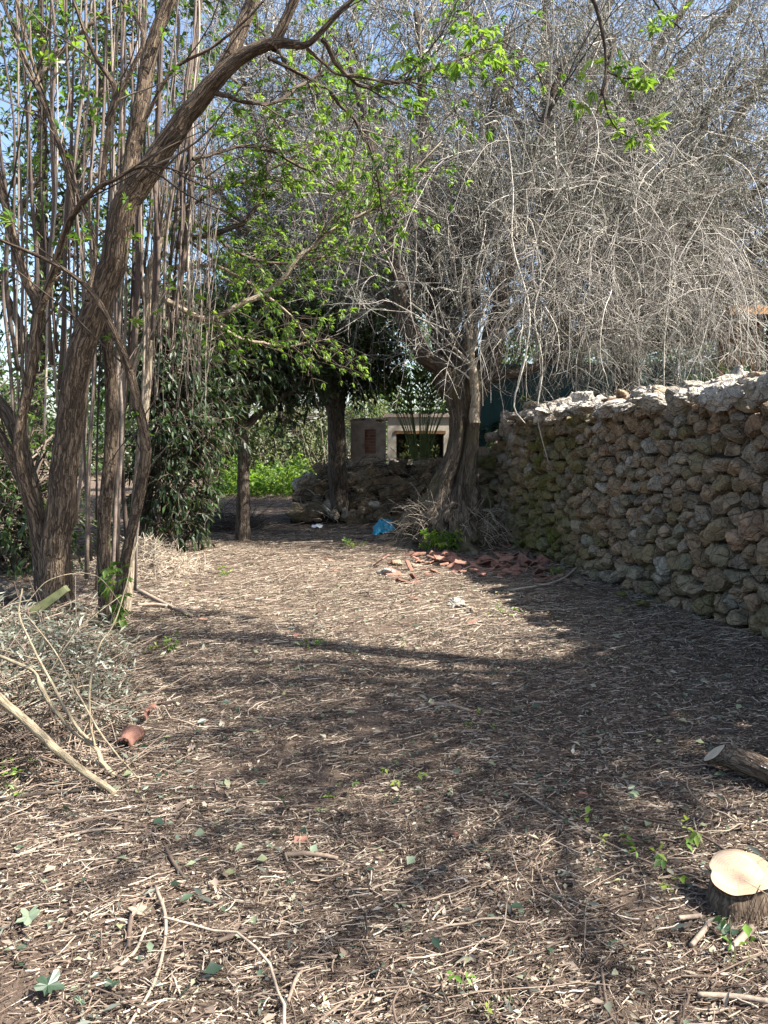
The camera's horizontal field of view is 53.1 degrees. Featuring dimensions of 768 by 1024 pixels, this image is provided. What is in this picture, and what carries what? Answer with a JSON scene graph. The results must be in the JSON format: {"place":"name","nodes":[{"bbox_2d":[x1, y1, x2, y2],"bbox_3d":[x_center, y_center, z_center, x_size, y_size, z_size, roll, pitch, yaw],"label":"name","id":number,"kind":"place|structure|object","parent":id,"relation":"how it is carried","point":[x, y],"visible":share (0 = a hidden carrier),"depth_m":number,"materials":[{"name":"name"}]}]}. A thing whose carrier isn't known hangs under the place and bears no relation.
{"place":"outdoors","nodes":[
{"label":"outdoors","id":0,"kind":"place"},
{"bbox_2d":[349,417,388,464],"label":"masonry pillar","id":1,"kind":"structure","parent":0,"point":[368,436],"depth_m":18.53,"materials":[{"name":"concrete"}]},
{"bbox_2d":[0,444,767,1023],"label":"ground","id":2,"kind":"structure","parent":0,"point":[22,988],"depth_m":3.06,"materials":[{"name":"brown wood"}]},
{"bbox_2d":[1,758,24,795],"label":"seedling","id":3,"kind":"object","parent":2,"relation":"on","point":[10,786],"visible":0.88,"depth_m":3.38,"materials":[{"name":"green plant"}]},
{"bbox_2d":[0,576,37,611],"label":"fallen log","id":4,"kind":"object","parent":2,"relation":"on","point":[8,588],"visible":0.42,"depth_m":7.08,"materials":[{"name":"grey wood"}]},
{"bbox_2d":[16,904,40,925],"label":"fallen leaf","id":5,"kind":"object","parent":2,"relation":"on","point":[27,918],"visible":1,"depth_m":2.49,"materials":[{"name":"plant"}]},
{"bbox_2d":[34,969,65,996],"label":"fallen leaf","id":6,"kind":"object","parent":2,"relation":"on","point":[49,984],"visible":1,"depth_m":2.19,"materials":[{"name":"plant"}]},
{"bbox_2d":[0,782,121,801],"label":"stick","id":7,"kind":"object","parent":2,"relation":"on","point":[42,793],"visible":0.91,"depth_m":3.33,"materials":[{"name":"wood"}]},
{"bbox_2d":[0,345,130,580],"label":"evergreen shrub","id":8,"kind":"object","parent":2,"relation":"on","point":[16,538],"visible":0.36,"depth_m":8.96,"materials":[{"name":"green plant"}]},
{"bbox_2d":[12,827,120,858],"bbox_3d":[-1.224,1.267,2.979,0.396,0.019,0.054,-3,6,-32],"label":"stick","id":9,"kind":"object","parent":2,"relation":"on","point":[62,838],"visible":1,"depth_m":2.99,"materials":[{"name":"wood"}]},
{"bbox_2d":[0,566,152,766],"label":"brush leaves","id":10,"kind":"object","parent":2,"relation":"on","point":[109,676],"visible":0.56,"depth_m":4.68,"materials":[{"name":"grey plant"}]},
{"bbox_2d":[74,995,85,1005],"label":"fallen leaf","id":11,"kind":"object","parent":2,"relation":"on","point":[79,1000],"visible":1,"depth_m":2.13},
{"bbox_2d":[57,816,134,827],"bbox_3d":[-1.162,1.252,3.118,0.298,0.017,0.064,-1,5,-10],"label":"stick","id":12,"kind":"object","parent":2,"relation":"on","point":[93,817],"visible":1,"depth_m":3.12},
{"bbox_2d":[0,574,197,813],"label":"brush pile","id":13,"kind":"object","parent":2,"relation":"on","point":[12,737],"visible":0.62,"depth_m":4.04,"materials":[{"name":"wood"}]},
{"bbox_2d":[29,585,69,615],"bbox_3d":[-2.323,0.617,5.351,0.271,0.193,0.062,-3,6,-27],"label":"plank","id":14,"kind":"object","parent":13,"relation":"on","point":[47,602],"visible":0.79,"depth_m":5.33,"materials":[{"name":"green wood"}]},
{"bbox_2d":[0,692,116,795],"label":"cut branch","id":15,"kind":"object","parent":13,"relation":"on","point":[33,728],"visible":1,"depth_m":3.41,"materials":[{"name":"beige plant"}]},
{"bbox_2d":[0,541,137,779],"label":"cut branch","id":16,"kind":"object","parent":13,"relation":"on","point":[86,739],"visible":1,"depth_m":3.66,"materials":[{"name":"beige plant"}]},
{"bbox_2d":[117,725,145,747],"bbox_3d":[-1.275,1.121,3.857,0.113,0.067,0.168,0,5,0],"label":"broken clay pot","id":17,"kind":"object","parent":13,"relation":"on","point":[131,735],"visible":1,"depth_m":3.85,"materials":[{"name":"ceramic"}]},
{"bbox_2d":[144,704,156,718],"bbox_3d":[-1.271,1.083,4.198,0.058,0.073,0.119,-1,5,-7],"label":"tile shard","id":18,"kind":"object","parent":13,"relation":"on","point":[147,711],"visible":1,"depth_m":4.16,"materials":[{"name":"ceramic"}]},
{"bbox_2d":[103,978,119,986],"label":"fallen leaf","id":19,"kind":"object","parent":2,"relation":"on","point":[110,982],"visible":1,"depth_m":2.19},
{"bbox_2d":[0,0,241,543],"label":"broadleaf tree","id":20,"kind":"object","parent":2,"relation":"on","point":[47,205],"visible":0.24,"depth_m":11.14,"materials":[{"name":"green plant"}]},
{"bbox_2d":[127,902,136,948],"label":"stick","id":21,"kind":"object","parent":2,"relation":"on","point":[129,927],"visible":0.91,"depth_m":2.45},
{"bbox_2d":[128,902,146,917],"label":"fallen leaf","id":22,"kind":"object","parent":21,"relation":"on","point":[139,909],"visible":1,"depth_m":2.52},
{"bbox_2d":[119,926,146,965],"bbox_3d":[-0.765,1.339,2.373,0.026,0.012,0.179,1,5,7],"label":"stick","id":23,"kind":"object","parent":2,"relation":"on","point":[129,957],"visible":0.98,"depth_m":2.35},
{"bbox_2d":[72,525,215,579],"bbox_3d":[-2.857,0.435,9.118,1.768,0.582,1.486,0,5,0],"label":"straw heap","id":24,"kind":"object","parent":2,"relation":"on","point":[153,554],"visible":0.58,"depth_m":8.95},
{"bbox_2d":[128,885,167,1023],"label":"stick","id":25,"kind":"object","parent":2,"relation":"on","point":[158,894],"visible":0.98,"depth_m":2.36,"materials":[{"name":"wood"}]},
{"bbox_2d":[137,603,167,607],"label":"stick","id":26,"kind":"object","parent":2,"relation":"on","point":[151,604],"visible":0.99,"depth_m":7.18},
{"bbox_2d":[133,586,193,617],"bbox_3d":[-2.136,0.844,7.339,0.048,0.052,1.532,-4,6,-36],"label":"stick","id":27,"kind":"object","parent":2,"relation":"on","point":[154,598],"visible":0.88,"depth_m":7.29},
{"bbox_2d":[149,632,181,651],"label":"seedling","id":28,"kind":"object","parent":2,"relation":"on","point":[170,647],"visible":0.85,"depth_m":5.67,"materials":[{"name":"green plant"}]},
{"bbox_2d":[164,847,185,878],"bbox_3d":[-0.772,1.291,2.831,0.019,0.020,0.215,-3,6,-32],"label":"stick","id":29,"kind":"object","parent":2,"relation":"on","point":[173,862],"visible":1,"depth_m":2.82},
{"bbox_2d":[88,252,279,555],"bbox_3d":[-2.793,-1.273,10.424,1.960,4.120,3.109,2,6,22],"label":"laurel bush","id":30,"kind":"object","parent":2,"relation":"on","point":[158,517],"visible":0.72,"depth_m":10.13,"materials":[{"name":"green plant"}]},
{"bbox_2d":[1,490,394,535],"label":"twig litter","id":31,"kind":"object","parent":2,"relation":"on","point":[268,498],"visible":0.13,"depth_m":16.24,"materials":[{"name":"wood"}]},
{"bbox_2d":[120,495,280,534],"bbox_3d":[-3.320,-0.009,14.084,2.964,0.673,2.870,4,7,39],"label":"dead brush","id":32,"kind":"object","parent":2,"relation":"on","point":[219,523],"visible":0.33,"depth_m":13.89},
{"bbox_2d":[217,925,253,943],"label":"stick","id":33,"kind":"object","parent":2,"relation":"on","point":[228,937],"visible":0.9,"depth_m":2.42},
{"bbox_2d":[128,265,371,541],"bbox_3d":[-2.092,-1.728,12.223,4.101,4.482,2.793,-2,6,-22],"label":"evergreen tree","id":34,"kind":"object","parent":2,"relation":"on","point":[285,388],"visible":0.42,"depth_m":11.86,"materials":[{"name":"green plant"}]},
{"bbox_2d":[101,366,401,487],"bbox_3d":[-4.092,-3.016,24.061,9.473,4.954,2.842,0,5,0],"label":"hedge shrub","id":35,"kind":"object","parent":2,"relation":"on","point":[267,448],"visible":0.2,"depth_m":23.93,"materials":[{"name":"green plant"}]},
{"bbox_2d":[195,452,315,497],"bbox_3d":[-3.707,-1.013,22.899,3.523,1.589,3.657,0,5,0],"label":"ground cover","id":36,"kind":"object","parent":2,"relation":"on","point":[262,483],"visible":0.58,"depth_m":21.91,"materials":[{"name":"green plant"}]},
{"bbox_2d":[67,0,451,418],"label":"olive tree","id":37,"kind":"object","parent":2,"relation":"on","point":[246,199],"visible":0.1,"depth_m":16.90,"materials":[{"name":"green plant"}]},
{"bbox_2d":[178,411,350,487],"bbox_3d":[-3.920,-1.961,24.781,7.954,2.495,4.160,0,5,0],"label":"shrub","id":38,"kind":"object","parent":2,"relation":"on","point":[285,451],"visible":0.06,"depth_m":24.42,"materials":[{"name":"plant"}]},
{"bbox_2d":[0,0,586,631],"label":"elder tree","id":39,"kind":"object","parent":2,"relation":"on","point":[130,188],"visible":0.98,"depth_m":6.44,"materials":[{"name":"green plant"}]},
{"bbox_2d":[286,969,302,1002],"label":"stick","id":40,"kind":"object","parent":2,"relation":"on","point":[300,972],"visible":1,"depth_m":2.21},
{"bbox_2d":[294,835,307,844],"bbox_3d":[-0.328,1.296,3.046,0.056,0.031,0.038,0,5,0],"label":"tile shard","id":41,"kind":"object","parent":2,"relation":"on","point":[304,838],"visible":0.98,"depth_m":3.04,"materials":[{"name":"ceramic"}]},
{"bbox_2d":[286,851,337,859],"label":"stick","id":42,"kind":"object","parent":2,"relation":"on","point":[309,854],"visible":0.96,"depth_m":2.91,"materials":[{"name":"wood"}]},
{"bbox_2d":[295,629,330,648],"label":"seedling","id":43,"kind":"object","parent":2,"relation":"on","point":[319,642],"visible":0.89,"depth_m":5.73,"materials":[{"name":"green plant"}]},
{"bbox_2d":[219,223,421,511],"bbox_3d":[-1.349,-2.942,15.269,4.174,5.787,3.275,1,5,11],"label":"evergreen tree","id":44,"kind":"object","parent":2,"relation":"on","point":[339,497],"visible":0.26,"depth_m":14.72,"materials":[{"name":"green plant"}]},
{"bbox_2d":[330,509,339,519],"bbox_3d":[-0.937,0.048,14.788,0.199,0.208,0.174,0,5,0],"label":"loose stone","id":45,"kind":"object","parent":2,"relation":"on","point":[335,515],"visible":1,"depth_m":14.72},
{"bbox_2d":[315,782,358,811],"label":"seedling","id":46,"kind":"object","parent":2,"relation":"on","point":[352,784],"visible":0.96,"depth_m":3.33,"materials":[{"name":"green plant"}]},
{"bbox_2d":[341,507,349,518],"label":"loose stone","id":47,"kind":"object","parent":2,"relation":"on","point":[345,514],"visible":1,"depth_m":14.75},
{"bbox_2d":[340,538,365,546],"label":"seedling","id":48,"kind":"object","parent":2,"relation":"on","point":[344,541],"visible":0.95,"depth_m":11.34,"materials":[{"name":"green plant"}]},
{"bbox_2d":[313,985,409,1023],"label":"stick","id":49,"kind":"object","parent":2,"relation":"on","point":[343,1002],"visible":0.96,"depth_m":2.17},
{"bbox_2d":[284,447,481,524],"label":"rubble wall","id":50,"kind":"structure","parent":2,"relation":"on","point":[386,485],"depth_m":15.28,"materials":[{"name":"stone"}]},
{"bbox_2d":[358,505,368,513],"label":"loose stone","id":51,"kind":"object","parent":50,"relation":"on","point":[362,509],"visible":1,"depth_m":14.71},
{"bbox_2d":[369,501,379,509],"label":"loose stone","id":52,"kind":"object","parent":50,"relation":"on","point":[375,505],"visible":1,"depth_m":14.69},
{"bbox_2d":[357,357,447,460],"bbox_3d":[0.669,-2.039,15.174,2.860,2.305,1.234,0,5,0],"label":"palm","id":53,"kind":"object","parent":50,"relation":"on","point":[422,380],"visible":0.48,"depth_m":15.35,"materials":[{"name":"green plant"}]},
{"bbox_2d":[0,533,766,654],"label":"straw chips","id":54,"kind":"object","parent":2,"relation":"on","point":[353,564],"visible":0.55,"depth_m":7.61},
{"bbox_2d":[372,519,394,534],"bbox_3d":[-0.036,0.237,13.205,0.457,0.239,0.329,-21,9,-9],"label":"plastic bag","id":55,"kind":"object","parent":2,"relation":"on","point":[379,527],"visible":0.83,"depth_m":13.17,"materials":[{"name":"plastic"}]},
{"bbox_2d":[0,539,767,1023],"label":"long twig litter","id":56,"kind":"object","parent":2,"relation":"on","point":[420,791],"visible":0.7,"depth_m":3.24,"materials":[{"name":"wood"}]},
{"bbox_2d":[0,261,767,477],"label":"wood","id":57,"kind":"object","parent":2,"relation":"on","point":[101,433],"visible":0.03,"depth_m":36.22,"materials":[{"name":"green plant"}]},
{"bbox_2d":[0,570,767,1023],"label":"wood chips","id":58,"kind":"object","parent":2,"relation":"on","point":[430,908],"visible":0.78,"depth_m":3.14,"materials":[{"name":"wood chips"},{"name":"twig"}]},
{"bbox_2d":[0,516,767,656],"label":"fine twig litter","id":59,"kind":"object","parent":2,"relation":"on","point":[343,570],"visible":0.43,"depth_m":7.83,"materials":[{"name":"wood"}]},
{"bbox_2d":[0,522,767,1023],"bbox_3d":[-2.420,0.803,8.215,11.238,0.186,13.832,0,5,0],"label":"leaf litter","id":60,"kind":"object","parent":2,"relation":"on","point":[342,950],"visible":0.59,"depth_m":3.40,"materials":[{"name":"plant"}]},
{"bbox_2d":[376,568,394,574],"bbox_3d":[0.028,0.702,8.968,0.277,0.117,0.167,3,6,29],"label":"stone","id":61,"kind":"object","parent":2,"relation":"on","point":[381,571],"visible":0.66,"depth_m":8.91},
{"bbox_2d":[4,582,767,1023],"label":"green leaf litter","id":62,"kind":"object","parent":2,"relation":"on","point":[212,968],"visible":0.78,"depth_m":3.40,"materials":[{"name":"plant"}]},
{"bbox_2d":[128,0,645,354],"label":"olive tree","id":63,"kind":"object","parent":2,"relation":"on","point":[281,56],"visible":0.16,"depth_m":16.31,"materials":[{"name":"green plant"}]},
{"bbox_2d":[383,567,402,577],"bbox_3d":[0.118,0.709,8.885,0.224,0.123,0.144,4,7,37],"label":"tile shard","id":64,"kind":"object","parent":2,"relation":"on","point":[396,572],"visible":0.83,"depth_m":8.88,"materials":[{"name":"ceramic"}]},
{"bbox_2d":[391,559,402,566],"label":"stone","id":65,"kind":"object","parent":2,"relation":"on","point":[396,561],"visible":0.97,"depth_m":9.58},
{"bbox_2d":[379,759,427,786],"bbox_3d":[0.070,1.213,3.550,0.178,0.074,0.232,-5,7,-43],"label":"seedling","id":66,"kind":"object","parent":2,"relation":"on","point":[398,782],"visible":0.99,"depth_m":3.53,"materials":[{"name":"green plant"}]},
{"bbox_2d":[384,413,480,464],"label":"ruined outbuilding","id":67,"kind":"structure","parent":2,"relation":"on","point":[395,432],"depth_m":20.89,"materials":[{"name":"paint"}]},
{"bbox_2d":[397,436,441,460],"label":"bramble","id":68,"kind":"object","parent":67,"relation":"attached to","point":[435,452],"visible":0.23,"depth_m":21.08,"materials":[{"name":"green plant"}]},
{"bbox_2d":[418,702,470,711],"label":"stick","id":69,"kind":"object","parent":2,"relation":"on","point":[445,704],"visible":0.98,"depth_m":4.53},
{"bbox_2d":[449,565,461,573],"bbox_3d":[0.833,0.700,9.038,0.134,0.129,0.254,3,6,29],"label":"tile shard","id":70,"kind":"object","parent":2,"relation":"on","point":[456,568],"visible":0.69,"depth_m":9.03,"materials":[{"name":"ceramic"}]},
{"bbox_2d":[447,597,465,607],"bbox_3d":[0.664,0.832,7.044,0.174,0.090,0.153,0,5,0],"label":"stone","id":71,"kind":"object","parent":2,"relation":"on","point":[453,602],"visible":0.99,"depth_m":7.01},
{"bbox_2d":[174,0,767,554],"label":"bare tree","id":72,"kind":"object","parent":2,"relation":"on","point":[448,510],"visible":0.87,"depth_m":11.04,"materials":[{"name":"grey plant"}]},
{"bbox_2d":[445,970,512,1013],"bbox_3d":[0.273,1.357,2.158,0.200,0.100,0.122,0,5,0],"label":"seedling","id":73,"kind":"object","parent":2,"relation":"on","point":[458,978],"visible":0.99,"depth_m":2.18,"materials":[{"name":"green plant"}]},
{"bbox_2d":[500,566,522,572],"bbox_3d":[1.476,0.682,9.079,0.261,0.078,0.185,-1,5,-16],"label":"tile shard","id":74,"kind":"object","parent":2,"relation":"on","point":[516,568],"visible":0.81,"depth_m":9.03,"materials":[{"name":"ceramic"}]},
{"bbox_2d":[515,553,528,564],"bbox_3d":[1.740,0.634,9.742,0.145,0.213,0.234,3,6,33],"label":"tile shard","id":75,"kind":"object","parent":2,"relation":"on","point":[521,557],"visible":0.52,"depth_m":9.77,"materials":[{"name":"ceramic"}]},
{"bbox_2d":[522,973,533,1003],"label":"stick","id":76,"kind":"object","parent":2,"relation":"on","point":[530,993],"visible":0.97,"depth_m":2.20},
{"bbox_2d":[511,567,577,590],"bbox_3d":[2.077,0.710,8.815,0.219,0.048,2.579,3,6,33],"label":"stick","id":77,"kind":"object","parent":2,"relation":"on","point":[558,580],"visible":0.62,"depth_m":8.12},
{"bbox_2d":[571,578,584,585],"bbox_3d":[2.095,0.755,8.284,0.143,0.062,0.157,0,5,0],"label":"stone","id":78,"kind":"object","parent":2,"relation":"on","point":[580,582],"visible":0.98,"depth_m":8.25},
{"bbox_2d":[511,784,697,877],"bbox_3d":[0.824,1.276,3.104,0.078,0.012,0.925,-4,6,-36],"label":"stick","id":79,"kind":"object","parent":2,"relation":"on","point":[568,821],"visible":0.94,"depth_m":3.08,"materials":[{"name":"wood"}]},
{"bbox_2d":[600,968,617,1023],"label":"stick","id":80,"kind":"object","parent":2,"relation":"on","point":[605,994],"visible":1,"depth_m":2.19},
{"bbox_2d":[584,806,638,857],"bbox_3d":[0.870,1.234,2.904,0.190,0.152,0.265,0,5,0],"label":"seedling","id":81,"kind":"object","parent":2,"relation":"on","point":[587,809],"visible":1,"depth_m":2.97,"materials":[{"name":"green plant"}]},
{"bbox_2d":[614,591,626,596],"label":"stone","id":82,"kind":"object","parent":2,"relation":"on","point":[620,593],"visible":0.98,"depth_m":7.61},
{"bbox_2d":[484,364,767,638],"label":"dry stone wall","id":83,"kind":"structure","parent":2,"relation":"on","point":[659,492],"depth_m":7.55,"materials":[{"name":"stone"}]},
{"bbox_2d":[633,600,650,605],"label":"stone","id":84,"kind":"object","parent":2,"relation":"on","point":[644,602],"visible":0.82,"depth_m":7.19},
{"bbox_2d":[650,843,688,892],"bbox_3d":[1.018,1.262,2.737,0.114,0.124,0.161,0,5,0],"label":"seedling","id":85,"kind":"object","parent":2,"relation":"on","point":[659,861],"visible":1,"depth_m":2.75,"materials":[{"name":"green plant"}]},
{"bbox_2d":[677,913,701,920],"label":"stick","id":86,"kind":"object","parent":2,"relation":"on","point":[691,916],"visible":1,"depth_m":2.50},
{"bbox_2d":[680,815,702,852],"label":"seedling","id":87,"kind":"object","parent":2,"relation":"on","point":[695,838],"visible":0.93,"depth_m":2.97,"materials":[{"name":"green plant"}]},
{"bbox_2d":[689,921,711,947],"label":"stick","id":88,"kind":"object","parent":2,"relation":"on","point":[705,928],"visible":1,"depth_m":2.41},
{"bbox_2d":[716,920,731,934],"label":"fallen leaf","id":89,"kind":"object","parent":2,"relation":"on","point":[725,929],"visible":0.91,"depth_m":2.42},
{"bbox_2d":[697,991,767,1003],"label":"stick","id":90,"kind":"object","parent":2,"relation":"on","point":[734,996],"visible":0.98,"depth_m":2.15,"materials":[{"name":"wood"}]},
{"bbox_2d":[704,744,767,784],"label":"log","id":91,"kind":"object","parent":2,"relation":"on","point":[749,763],"visible":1,"depth_m":3.58,"materials":[{"name":"brown wood"}]},
{"bbox_2d":[706,849,767,935],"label":"tree stump","id":92,"kind":"object","parent":2,"relation":"on","point":[736,872],"visible":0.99,"depth_m":2.55,"materials":[{"name":"wood"}]},
{"bbox_2d":[712,915,767,979],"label":"seedling","id":93,"kind":"object","parent":2,"relation":"on","point":[747,929],"visible":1,"depth_m":2.33,"materials":[{"name":"green plant"}]},
{"bbox_2d":[726,924,755,952],"bbox_3d":[1.111,1.326,2.391,0.161,0.025,0.025,-5,7,-42],"label":"stick","id":94,"kind":"object","parent":2,"relation":"on","point":[742,936],"visible":0.74,"depth_m":2.38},
{"bbox_3d":[1.538,0.633,9.832,0.143,0.082,0.230,0,5,0],"label":"tile shard","id":95,"kind":"object","parent":2,"relation":"on","visible":0},
{"bbox_2d":[499,555,514,561],"bbox_3d":[1.548,0.597,9.812,0.217,0.078,0.128,5,7,41],"label":"tile shard","id":96,"kind":"object","parent":95,"relation":"on","point":[503,557],"visible":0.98,"depth_m":9.80,"materials":[{"name":"ceramic"}]},
{"bbox_2d":[0,0,767,443],"label":"sky","id":97,"kind":"structure","parent":0,"point":[5,105],"materials":[{"name":"blue"}]},
{"bbox_2d":[481,447,497,484],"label":"terrace","id":98,"kind":"structure","parent":0,"point":[484,451],"depth_m":18.89,"materials":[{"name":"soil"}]},
{"bbox_2d":[388,0,693,152],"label":"overhanging tree","id":99,"kind":"object","parent":98,"relation":"on","point":[645,82],"visible":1,"depth_m":5.43,"materials":[{"name":"green plant"}]},
{"bbox_2d":[349,0,767,361],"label":"olive tree","id":100,"kind":"object","parent":98,"relation":"on","point":[754,40],"visible":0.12,"depth_m":16.26,"materials":[{"name":"green plant"}]},
{"bbox_2d":[428,0,767,401],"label":"olive tree","id":101,"kind":"object","parent":98,"relation":"on","point":[760,73],"visible":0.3,"depth_m":12.91,"materials":[{"name":"grey plant"}]},
{"bbox_2d":[479,354,764,446],"bbox_3d":[6.352,-2.173,15.518,9.308,2.001,0.190,0,5,-2],"label":"net fence","id":102,"kind":"object","parent":98,"relation":"on","point":[492,407],"visible":0.12,"depth_m":15.39,"materials":[{"name":"green metal"}]},
{"bbox_2d":[479,363,767,442],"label":"undergrowth","id":103,"kind":"object","parent":98,"relation":"on","point":[494,428],"visible":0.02,"depth_m":12.07,"materials":[{"name":"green plant"}]},
{"bbox_2d":[717,305,767,375],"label":"timber shed","id":104,"kind":"structure","parent":98,"relation":"on","point":[742,362],"depth_m":12.42,"materials":[{"name":"wood"}]},
{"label":"boulder","id":105,"kind":"object","parent":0,"visible":0},
{"bbox_2d":[481,485,497,512],"bbox_3d":[1.722,-0.167,12.474,0.407,0.547,0.376,1,5,10],"label":"boulder","id":106,"kind":"object","parent":105,"relation":"on","point":[491,493],"visible":0.27,"depth_m":12.34,"materials":[{"name":"stone"}]},
{"bbox_2d":[478,467,497,484],"bbox_3d":[1.546,-0.621,12.355,0.725,0.392,0.415,-3,6,-28],"label":"boulder","id":107,"kind":"object","parent":106,"relation":"on","point":[486,476],"visible":0.39,"depth_m":12.23,"materials":[{"name":"stone"}]},
{"bbox_2d":[478,453,499,470],"bbox_3d":[1.654,-0.798,12.313,0.532,0.284,0.487,-4,7,-38],"label":"boulder","id":108,"kind":"object","parent":107,"relation":"on","point":[488,461],"visible":0.67,"depth_m":12.15,"materials":[{"name":"stone"}]},
{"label":"boulder","id":109,"kind":"object","parent":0,"visible":0},
{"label":"boulder","id":110,"kind":"object","parent":109,"relation":"on","visible":0},
{"bbox_2d":[491,441,501,453],"bbox_3d":[1.946,-1.003,12.368,0.461,0.293,0.492,0,5,0],"label":"boulder","id":111,"kind":"object","parent":110,"relation":"on","point":[494,449],"visible":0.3,"depth_m":12.30,"materials":[{"name":"stone"}]},
{"bbox_2d":[485,395,536,451],"bbox_3d":[2.224,-1.449,12.628,1.006,0.961,0.728,3,6,30],"label":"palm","id":112,"kind":"object","parent":111,"relation":"on","point":[523,398],"visible":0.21,"depth_m":12.65,"materials":[{"name":"green plant"}]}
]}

